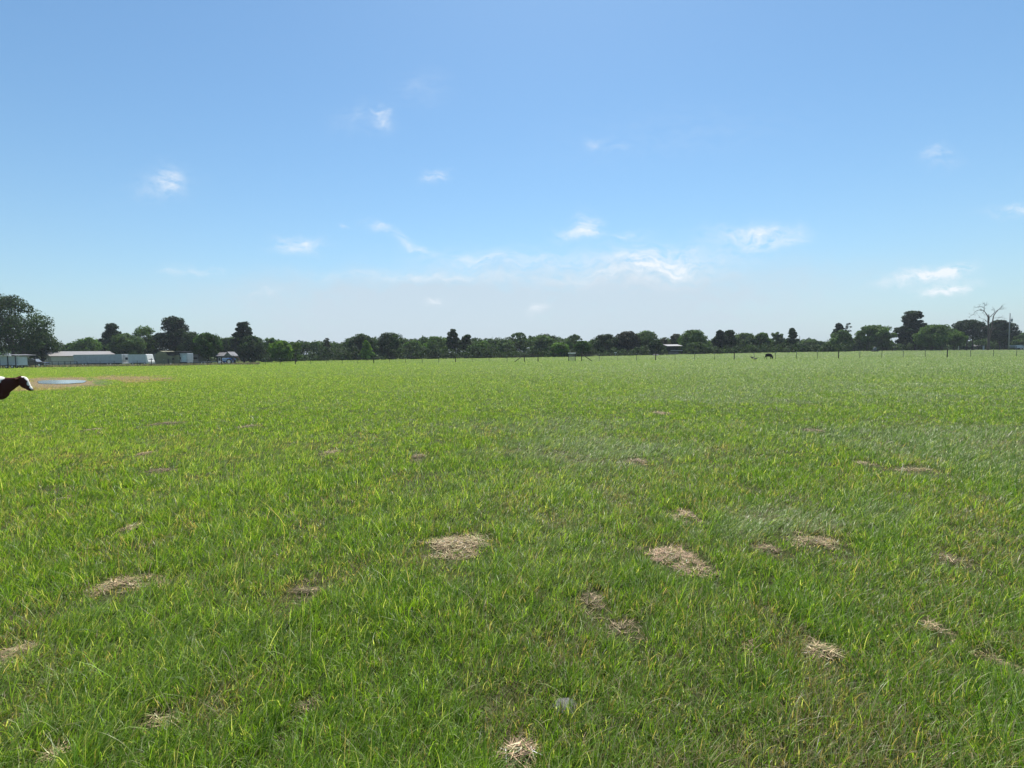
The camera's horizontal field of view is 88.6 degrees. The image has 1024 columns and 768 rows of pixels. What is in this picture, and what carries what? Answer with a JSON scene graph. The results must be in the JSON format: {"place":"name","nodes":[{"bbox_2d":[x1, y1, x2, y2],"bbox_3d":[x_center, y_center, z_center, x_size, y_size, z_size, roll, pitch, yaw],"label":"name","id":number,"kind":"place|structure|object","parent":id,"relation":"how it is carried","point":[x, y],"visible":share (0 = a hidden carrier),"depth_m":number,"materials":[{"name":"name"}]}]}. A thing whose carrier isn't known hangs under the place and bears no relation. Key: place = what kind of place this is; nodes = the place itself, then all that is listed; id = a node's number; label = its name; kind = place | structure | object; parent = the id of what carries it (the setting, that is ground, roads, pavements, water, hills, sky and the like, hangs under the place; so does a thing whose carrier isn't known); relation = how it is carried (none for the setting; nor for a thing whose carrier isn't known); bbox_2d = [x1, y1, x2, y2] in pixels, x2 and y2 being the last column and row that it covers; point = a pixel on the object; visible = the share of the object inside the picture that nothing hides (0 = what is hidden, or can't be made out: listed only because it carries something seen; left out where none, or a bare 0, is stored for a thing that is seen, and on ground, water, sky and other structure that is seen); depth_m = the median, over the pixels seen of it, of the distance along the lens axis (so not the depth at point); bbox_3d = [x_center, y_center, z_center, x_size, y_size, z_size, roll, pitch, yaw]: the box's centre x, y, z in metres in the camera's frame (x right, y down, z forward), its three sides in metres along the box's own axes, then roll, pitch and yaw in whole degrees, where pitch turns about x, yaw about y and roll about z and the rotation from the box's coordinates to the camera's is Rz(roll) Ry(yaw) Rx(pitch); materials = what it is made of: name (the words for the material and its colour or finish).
{"place":"outdoors","nodes":[
{"label":"outdoors","id":0,"kind":"place"},
{"bbox_2d":[37,380,85,383],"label":"pond water","id":1,"kind":"structure","parent":0,"point":[59,381],"depth_m":37.65,"materials":[{"name":"blue liquid"}]},
{"bbox_2d":[0,349,1023,767],"bbox_3d":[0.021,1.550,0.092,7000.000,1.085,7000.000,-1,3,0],"label":"ground","id":2,"kind":"structure","parent":0,"point":[574,625],"depth_m":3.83,"materials":[{"name":"green plant"}]},
{"bbox_2d":[0,356,28,367],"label":"cargo trailer","id":3,"kind":"object","parent":2,"relation":"on","point":[22,361],"visible":0.84,"depth_m":98.76,"materials":[{"name":"white metal"}]},
{"bbox_2d":[0,376,32,399],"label":"cow","id":4,"kind":"object","parent":2,"relation":"on","point":[8,386],"visible":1,"depth_m":15.34},
{"bbox_2d":[0,354,35,367],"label":"carport","id":5,"kind":"object","parent":2,"relation":"on","point":[15,355],"visible":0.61,"depth_m":98.68,"materials":[{"name":"metal"}]},
{"bbox_2d":[0,635,52,664],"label":"dry grass patch","id":6,"kind":"object","parent":2,"relation":"on","point":[15,649],"visible":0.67,"depth_m":2.94,"materials":[{"name":"plant"}]},
{"bbox_2d":[0,293,54,356],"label":"oak tree","id":7,"kind":"object","parent":2,"relation":"on","point":[10,336],"visible":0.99,"depth_m":124.99,"materials":[{"name":"green plant"}]},
{"bbox_2d":[27,359,50,365],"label":"pickup truck","id":8,"kind":"object","parent":2,"relation":"on","point":[32,362],"visible":0.54,"depth_m":111.07,"materials":[{"name":"white paint"}]},
{"bbox_2d":[18,331,63,361],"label":"oak tree","id":9,"kind":"object","parent":2,"relation":"on","point":[52,348],"visible":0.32,"depth_m":132.75,"materials":[{"name":"green plant"}]},
{"bbox_2d":[33,737,81,766],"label":"dry grass patch","id":10,"kind":"object","parent":2,"relation":"on","point":[48,754],"visible":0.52,"depth_m":2.19,"materials":[{"name":"plant"}]},
{"bbox_2d":[38,351,113,364],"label":"barn","id":11,"kind":"structure","parent":2,"relation":"on","point":[61,356],"depth_m":133.70,"materials":[{"name":"beige metal"}]},
{"bbox_2d":[64,337,103,350],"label":"broadleaf tree","id":12,"kind":"object","parent":2,"relation":"on","point":[80,344],"visible":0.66,"depth_m":170.10,"materials":[{"name":"green plant"}]},
{"bbox_2d":[73,354,129,364],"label":"travel trailer","id":13,"kind":"object","parent":2,"relation":"on","point":[96,359],"visible":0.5,"depth_m":130.79,"materials":[{"name":"grey metal"}]},
{"bbox_2d":[97,323,121,350],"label":"pine tree","id":14,"kind":"object","parent":2,"relation":"on","point":[110,331],"visible":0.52,"depth_m":163.72,"materials":[{"name":"green plant"}]},
{"bbox_2d":[74,573,175,597],"bbox_3d":[-2.767,1.426,3.797,0.659,0.061,0.485,-1,3,0],"label":"dry grass patch","id":15,"kind":"object","parent":2,"relation":"on","point":[117,581],"visible":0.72,"depth_m":3.81,"materials":[{"name":"plant"}]},
{"bbox_2d":[105,333,146,353],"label":"willow tree","id":16,"kind":"object","parent":2,"relation":"on","point":[123,343],"visible":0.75,"depth_m":147.65,"materials":[{"name":"green plant"}]},
{"bbox_2d":[1,362,259,367],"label":"weeds","id":17,"kind":"object","parent":2,"relation":"on","point":[111,365],"visible":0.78,"depth_m":107.53,"materials":[{"name":"plant"}]},
{"bbox_2d":[128,354,154,364],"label":"motorhome","id":18,"kind":"object","parent":2,"relation":"on","point":[139,358],"visible":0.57,"depth_m":130.81,"materials":[{"name":"white metal"}]},
{"bbox_2d":[132,325,157,353],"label":"pecan tree","id":19,"kind":"object","parent":2,"relation":"on","point":[144,331],"visible":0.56,"depth_m":158.53,"materials":[{"name":"green plant"}]},
{"bbox_2d":[139,707,182,737],"bbox_3d":[-1.587,1.506,2.364,0.231,0.040,0.217,-1,3,0],"label":"dry grass patch","id":20,"kind":"object","parent":2,"relation":"on","point":[160,719],"visible":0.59,"depth_m":2.38,"materials":[{"name":"plant"}]},
{"bbox_2d":[147,315,198,353],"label":"pine tree","id":21,"kind":"object","parent":2,"relation":"on","point":[172,337],"visible":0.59,"depth_m":158.91,"materials":[{"name":"green plant"}]},
{"bbox_2d":[155,351,191,363],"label":"tarp barn","id":22,"kind":"structure","parent":2,"relation":"on","point":[167,357],"depth_m":127.85,"materials":[{"name":"fabric"}]},
{"bbox_2d":[179,353,192,362],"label":"cargo trailer","id":23,"kind":"object","parent":2,"relation":"on","point":[186,357],"visible":0.66,"depth_m":128.83,"materials":[{"name":"white metal"}]},
{"bbox_2d":[176,332,199,353],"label":"pine tree","id":24,"kind":"object","parent":2,"relation":"on","point":[189,336],"visible":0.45,"depth_m":155.91,"materials":[{"name":"green plant"}]},
{"bbox_2d":[191,354,204,363],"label":"shed","id":25,"kind":"structure","parent":2,"relation":"on","point":[196,357],"depth_m":135.83,"materials":[{"name":"metal"}]},
{"bbox_2d":[192,332,223,361],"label":"young tree","id":26,"kind":"object","parent":2,"relation":"on","point":[209,346],"visible":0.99,"depth_m":136.18,"materials":[{"name":"green plant"}]},
{"bbox_2d":[214,338,236,359],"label":"broadleaf tree","id":27,"kind":"object","parent":2,"relation":"on","point":[226,345],"visible":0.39,"depth_m":166.12,"materials":[{"name":"green plant"}]},
{"bbox_2d":[216,352,237,362],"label":"cabin","id":28,"kind":"object","parent":2,"relation":"on","point":[219,355],"visible":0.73,"depth_m":135.79,"materials":[{"name":"metal"}]},
{"bbox_2d":[218,356,240,362],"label":"tractor","id":29,"kind":"object","parent":2,"relation":"on","point":[229,360],"visible":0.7,"depth_m":119.48,"materials":[{"name":"blue paint"}]},
{"bbox_2d":[228,321,255,361],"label":"pine tree","id":30,"kind":"object","parent":2,"relation":"on","point":[242,329],"visible":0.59,"depth_m":157.91,"materials":[{"name":"green plant"}]},
{"bbox_2d":[235,335,267,361],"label":"broadleaf tree","id":31,"kind":"object","parent":2,"relation":"on","point":[258,350],"visible":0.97,"depth_m":155.07,"materials":[{"name":"green plant"}]},
{"bbox_2d":[264,338,275,353],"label":"broadleaf tree","id":32,"kind":"object","parent":2,"relation":"on","point":[270,340],"visible":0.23,"depth_m":174.37,"materials":[{"name":"green plant"}]},
{"bbox_2d":[266,340,292,361],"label":"willow tree","id":33,"kind":"object","parent":2,"relation":"on","point":[280,349],"visible":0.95,"depth_m":138.11,"materials":[{"name":"green plant"}]},
{"bbox_2d":[289,342,301,361],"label":"young tree","id":34,"kind":"object","parent":2,"relation":"on","point":[295,348],"visible":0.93,"depth_m":137.48,"materials":[{"name":"green plant"}]},
{"bbox_2d":[292,694,323,714],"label":"dry grass patch","id":35,"kind":"object","parent":2,"relation":"on","point":[306,703],"visible":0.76,"depth_m":2.46,"materials":[{"name":"plant"}]},
{"bbox_2d":[288,578,339,600],"bbox_3d":[-1.431,1.425,3.677,0.405,0.041,0.421,-1,3,0],"label":"dry grass patch","id":36,"kind":"object","parent":2,"relation":"on","point":[301,590],"visible":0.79,"depth_m":3.65,"materials":[{"name":"plant"}]},
{"bbox_2d":[345,333,377,356],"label":"oak tree","id":37,"kind":"object","parent":2,"relation":"on","point":[358,340],"visible":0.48,"depth_m":163.70,"materials":[{"name":"green plant"}]},
{"bbox_2d":[361,340,375,359],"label":"young tree","id":38,"kind":"object","parent":2,"relation":"on","point":[366,350],"visible":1,"depth_m":148.83,"materials":[{"name":"green plant"}]},
{"bbox_2d":[374,332,403,356],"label":"oak tree","id":39,"kind":"object","parent":2,"relation":"on","point":[389,341],"visible":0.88,"depth_m":161.28,"materials":[{"name":"green plant"}]},
{"bbox_2d":[403,340,423,358],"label":"broadleaf tree","id":40,"kind":"object","parent":2,"relation":"on","point":[412,343],"visible":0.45,"depth_m":166.34,"materials":[{"name":"green plant"}]},
{"bbox_2d":[423,336,448,354],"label":"broadleaf tree","id":41,"kind":"object","parent":2,"relation":"on","point":[436,340],"visible":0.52,"depth_m":165.94,"materials":[{"name":"green plant"}]},
{"bbox_2d":[413,529,494,561],"bbox_3d":[-0.482,1.349,4.500,0.831,0.069,0.792,-1,3,0],"label":"dry grass patch","id":42,"kind":"object","parent":2,"relation":"on","point":[450,543],"visible":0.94,"depth_m":4.45,"materials":[{"name":"plant"}]},
{"bbox_2d":[445,329,462,357],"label":"pine tree","id":43,"kind":"object","parent":2,"relation":"on","point":[451,341],"visible":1,"depth_m":164.14,"materials":[{"name":"green plant"}]},
{"bbox_2d":[461,334,472,350],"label":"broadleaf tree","id":44,"kind":"object","parent":2,"relation":"on","point":[465,339],"visible":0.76,"depth_m":166.49,"materials":[{"name":"green plant"}]},
{"bbox_2d":[467,341,490,357],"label":"broadleaf tree","id":45,"kind":"object","parent":2,"relation":"on","point":[482,344],"visible":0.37,"depth_m":162.45,"materials":[{"name":"green plant"}]},
{"bbox_2d":[495,340,514,356],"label":"broadleaf tree","id":46,"kind":"object","parent":2,"relation":"on","point":[506,344],"visible":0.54,"depth_m":166.19,"materials":[{"name":"green plant"}]},
{"bbox_2d":[0,333,1023,363],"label":"woodland","id":47,"kind":"object","parent":2,"relation":"on","point":[316,347],"visible":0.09,"depth_m":189.18,"materials":[{"name":"green plant"}]},
{"bbox_2d":[486,731,551,767],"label":"dry grass patch","id":48,"kind":"object","parent":2,"relation":"on","point":[525,745],"visible":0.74,"depth_m":2.15,"materials":[{"name":"plant"}]},
{"bbox_2d":[504,332,535,351],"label":"elm tree","id":49,"kind":"object","parent":2,"relation":"on","point":[520,341],"visible":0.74,"depth_m":170.92,"materials":[{"name":"green plant"}]},
{"bbox_2d":[49,348,1016,365],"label":"wire fence","id":50,"kind":"object","parent":2,"relation":"on","point":[694,358],"visible":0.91,"depth_m":92.56,"materials":[{"name":"brown metal"}]},
{"bbox_2d":[530,335,553,356],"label":"broadleaf tree","id":51,"kind":"object","parent":2,"relation":"on","point":[543,341],"visible":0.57,"depth_m":167.77,"materials":[{"name":"green plant"}]},
{"bbox_2d":[259,342,852,361],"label":"undergrowth","id":52,"kind":"object","parent":2,"relation":"on","point":[356,354],"visible":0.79,"depth_m":156.88,"materials":[{"name":"green plant"}]},
{"bbox_2d":[550,342,570,356],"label":"young tree","id":53,"kind":"object","parent":2,"relation":"on","point":[560,347],"visible":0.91,"depth_m":156.21,"materials":[{"name":"green plant"}]},
{"bbox_2d":[551,698,577,713],"bbox_3d":[0.246,1.498,2.445,0.126,0.034,0.110,-1,3,0],"label":"stone","id":54,"kind":"object","parent":2,"relation":"on","point":[561,701],"visible":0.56,"depth_m":2.44,"materials":[{"name":"grey stone"}]},
{"bbox_2d":[564,334,582,350],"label":"elm tree","id":55,"kind":"object","parent":2,"relation":"on","point":[573,340],"visible":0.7,"depth_m":177.02,"materials":[{"name":"green plant"}]},
{"bbox_2d":[573,341,591,353],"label":"young tree","id":56,"kind":"object","parent":2,"relation":"on","point":[581,346],"visible":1,"depth_m":150.62,"materials":[{"name":"green plant"}]},
{"bbox_2d":[576,588,605,614],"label":"dry grass patch","id":57,"kind":"object","parent":2,"relation":"on","point":[592,598],"visible":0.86,"depth_m":3.45,"materials":[{"name":"plant"}]},
{"bbox_2d":[590,334,619,355],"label":"oak tree","id":58,"kind":"object","parent":2,"relation":"on","point":[606,341],"visible":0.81,"depth_m":163.66,"materials":[{"name":"green plant"}]},
{"bbox_2d":[606,614,646,639],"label":"dry grass patch","id":59,"kind":"object","parent":2,"relation":"on","point":[616,624],"visible":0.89,"depth_m":3.12,"materials":[{"name":"plant"}]},
{"bbox_2d":[615,331,641,351],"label":"cedar tree","id":60,"kind":"object","parent":2,"relation":"on","point":[628,340],"visible":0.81,"depth_m":163.07,"materials":[{"name":"green plant"}]},
{"bbox_2d":[637,330,658,353],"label":"broadleaf tree","id":61,"kind":"object","parent":2,"relation":"on","point":[646,337],"visible":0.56,"depth_m":169.22,"materials":[{"name":"green plant"}]},
{"bbox_2d":[648,339,662,349],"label":"young tree","id":62,"kind":"object","parent":2,"relation":"on","point":[656,344],"visible":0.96,"depth_m":156.68,"materials":[{"name":"green plant"}]},
{"bbox_2d":[634,542,709,575],"bbox_3d":[1.221,1.357,4.141,0.667,0.049,0.774,-1,3,0],"label":"dry grass patch","id":63,"kind":"object","parent":2,"relation":"on","point":[661,552],"visible":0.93,"depth_m":4.16,"materials":[{"name":"plant"}]},
{"bbox_2d":[664,344,682,354],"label":"open barn","id":64,"kind":"structure","parent":2,"relation":"on","point":[672,350],"depth_m":163.15,"materials":[{"name":"metal"}]},
{"bbox_2d":[668,334,682,349],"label":"broadleaf tree","id":65,"kind":"object","parent":2,"relation":"on","point":[673,339],"visible":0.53,"depth_m":180.31,"materials":[{"name":"green plant"}]},
{"bbox_2d":[665,508,704,522],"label":"dry grass patch","id":66,"kind":"object","parent":2,"relation":"on","point":[684,513],"visible":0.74,"depth_m":5.21,"materials":[{"name":"plant"}]},
{"bbox_2d":[677,329,709,353],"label":"broadleaf tree","id":67,"kind":"object","parent":2,"relation":"on","point":[689,336],"visible":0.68,"depth_m":169.60,"materials":[{"name":"green plant"}]},
{"bbox_2d":[685,342,708,353],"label":"tree","id":68,"kind":"object","parent":2,"relation":"on","point":[698,345],"visible":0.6,"depth_m":158.68,"materials":[{"name":"green plant"}]},
{"bbox_2d":[685,558,719,577],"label":"dry grass patch","id":69,"kind":"object","parent":2,"relation":"on","point":[697,566],"visible":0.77,"depth_m":3.91,"materials":[{"name":"plant"}]},
{"bbox_2d":[711,330,727,348],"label":"pine tree","id":70,"kind":"object","parent":2,"relation":"on","point":[720,339],"visible":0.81,"depth_m":166.40,"materials":[{"name":"green plant"}]},
{"bbox_2d":[724,330,737,347],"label":"pine tree","id":71,"kind":"object","parent":2,"relation":"on","point":[732,339],"visible":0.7,"depth_m":170.13,"materials":[{"name":"green plant"}]},
{"bbox_2d":[735,333,757,349],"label":"broadleaf tree","id":72,"kind":"object","parent":2,"relation":"on","point":[744,339],"visible":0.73,"depth_m":173.97,"materials":[{"name":"green plant"}]},
{"bbox_2d":[755,332,770,348],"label":"broadleaf tree","id":73,"kind":"object","parent":2,"relation":"on","point":[762,337],"visible":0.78,"depth_m":172.24,"materials":[{"name":"green plant"}]},
{"bbox_2d":[750,543,785,553],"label":"dry grass patch","id":74,"kind":"object","parent":2,"relation":"on","point":[768,547],"visible":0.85,"depth_m":4.32,"materials":[{"name":"plant"}]},
{"bbox_2d":[770,332,786,346],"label":"broadleaf tree","id":75,"kind":"object","parent":2,"relation":"on","point":[778,338],"visible":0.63,"depth_m":174.08,"materials":[{"name":"green plant"}]},
{"bbox_2d":[784,328,801,351],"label":"pine tree","id":76,"kind":"object","parent":2,"relation":"on","point":[792,336],"visible":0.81,"depth_m":164.88,"materials":[{"name":"green plant"}]},
{"bbox_2d":[800,339,822,351],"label":"broadleaf tree","id":77,"kind":"object","parent":2,"relation":"on","point":[811,342],"visible":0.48,"depth_m":184.16,"materials":[{"name":"green plant"}]},
{"bbox_2d":[792,529,844,550],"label":"dry grass patch","id":78,"kind":"object","parent":2,"relation":"on","point":[812,537],"visible":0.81,"depth_m":4.46,"materials":[{"name":"plant"}]},
{"bbox_2d":[797,638,841,669],"bbox_3d":[1.669,1.428,2.818,0.282,0.053,0.347,-1,3,0],"label":"dry grass patch","id":79,"kind":"object","parent":2,"relation":"on","point":[828,649],"visible":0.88,"depth_m":2.83,"materials":[{"name":"plant"}]},
{"bbox_2d":[830,322,843,335],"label":"pine tree","id":80,"kind":"object","parent":2,"relation":"on","point":[838,326],"visible":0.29,"depth_m":184.64,"materials":[{"name":"green plant"}]},
{"bbox_2d":[827,329,853,347],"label":"young tree","id":81,"kind":"object","parent":2,"relation":"on","point":[844,337],"visible":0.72,"depth_m":173.74,"materials":[{"name":"green plant"}]},
{"bbox_2d":[850,338,864,350],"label":"broadleaf tree","id":82,"kind":"object","parent":2,"relation":"on","point":[857,345],"visible":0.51,"depth_m":181.63,"materials":[{"name":"green plant"}]},
{"bbox_2d":[854,325,897,350],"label":"oak tree","id":83,"kind":"object","parent":2,"relation":"on","point":[880,335],"visible":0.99,"depth_m":179.43,"materials":[{"name":"green plant"}]},
{"bbox_2d":[893,310,927,350],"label":"pine tree","id":84,"kind":"object","parent":2,"relation":"on","point":[910,327],"visible":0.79,"depth_m":178.34,"materials":[{"name":"green plant"}]},
{"bbox_2d":[875,465,950,475],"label":"dry grass patch","id":85,"kind":"object","parent":2,"relation":"on","point":[914,469],"visible":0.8,"depth_m":7.03,"materials":[{"name":"plant"}]},
{"bbox_2d":[912,324,952,349],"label":"oak tree","id":86,"kind":"object","parent":2,"relation":"on","point":[929,335],"visible":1,"depth_m":169.77,"materials":[{"name":"green plant"}]},
{"bbox_2d":[908,614,956,642],"bbox_3d":[2.443,1.405,3.048,0.273,0.052,0.302,-1,3,0],"label":"dry grass patch","id":87,"kind":"object","parent":2,"relation":"on","point":[930,623],"visible":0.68,"depth_m":3.06,"materials":[{"name":"plant"}]},
{"bbox_2d":[938,324,957,349],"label":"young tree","id":88,"kind":"object","parent":2,"relation":"on","point":[950,329],"visible":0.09,"depth_m":179.50,"materials":[{"name":"green plant"}]},
{"bbox_2d":[946,331,968,349],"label":"young tree","id":89,"kind":"object","parent":2,"relation":"on","point":[960,338],"visible":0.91,"depth_m":170.35,"materials":[{"name":"green plant"}]},
{"bbox_2d":[929,552,989,572],"bbox_3d":[3.424,1.337,4.025,0.449,0.045,0.411,2,4,34],"label":"dry grass patch","id":90,"kind":"object","parent":2,"relation":"on","point":[951,559],"visible":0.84,"depth_m":4.03,"materials":[{"name":"plant"}]},
{"bbox_2d":[951,319,991,349],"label":"oak tree","id":91,"kind":"object","parent":2,"relation":"on","point":[975,328],"visible":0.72,"depth_m":185.25,"materials":[{"name":"green plant"}]},
{"bbox_2d":[946,346,1016,349],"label":"pipe corral","id":92,"kind":"object","parent":2,"relation":"on","point":[1003,347],"visible":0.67,"depth_m":182.47,"materials":[{"name":"black metal"}]},
{"bbox_2d":[969,301,1006,349],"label":"dead tree","id":93,"kind":"object","parent":2,"relation":"on","point":[989,334],"visible":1,"depth_m":177.18,"materials":[{"name":"grey wood"}]},
{"bbox_2d":[972,651,1023,675],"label":"dry grass patch","id":94,"kind":"object","parent":2,"relation":"on","point":[998,659],"visible":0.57,"depth_m":2.75,"materials":[{"name":"plant"}]},
{"bbox_2d":[982,320,1021,349],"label":"oak tree","id":95,"kind":"object","parent":2,"relation":"on","point":[1000,331],"visible":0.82,"depth_m":187.12,"materials":[{"name":"green plant"}]},
{"bbox_2d":[997,338,1014,349],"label":"broadleaf tree","id":96,"kind":"object","parent":2,"relation":"on","point":[1003,343],"visible":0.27,"depth_m":198.74,"materials":[{"name":"green plant"}]},
{"bbox_2d":[1008,313,1012,349],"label":"utility pole","id":97,"kind":"object","parent":2,"relation":"on","point":[1009,331],"visible":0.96,"depth_m":175.28,"materials":[{"name":"grey wood"}]},
{"bbox_2d":[1009,345,1023,349],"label":"stock trailer","id":98,"kind":"object","parent":2,"relation":"on","point":[1020,347],"visible":0.8,"depth_m":185.75,"materials":[{"name":"white metal"}]},
{"bbox_2d":[1010,333,1023,344],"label":"broadleaf tree","id":99,"kind":"object","parent":2,"relation":"on","point":[1020,336],"visible":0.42,"depth_m":194.81,"materials":[{"name":"green plant"}]},
{"bbox_2d":[0,0,1023,355],"label":"sky","id":100,"kind":"structure","parent":0,"point":[294,170],"materials":[{"name":"blue"}]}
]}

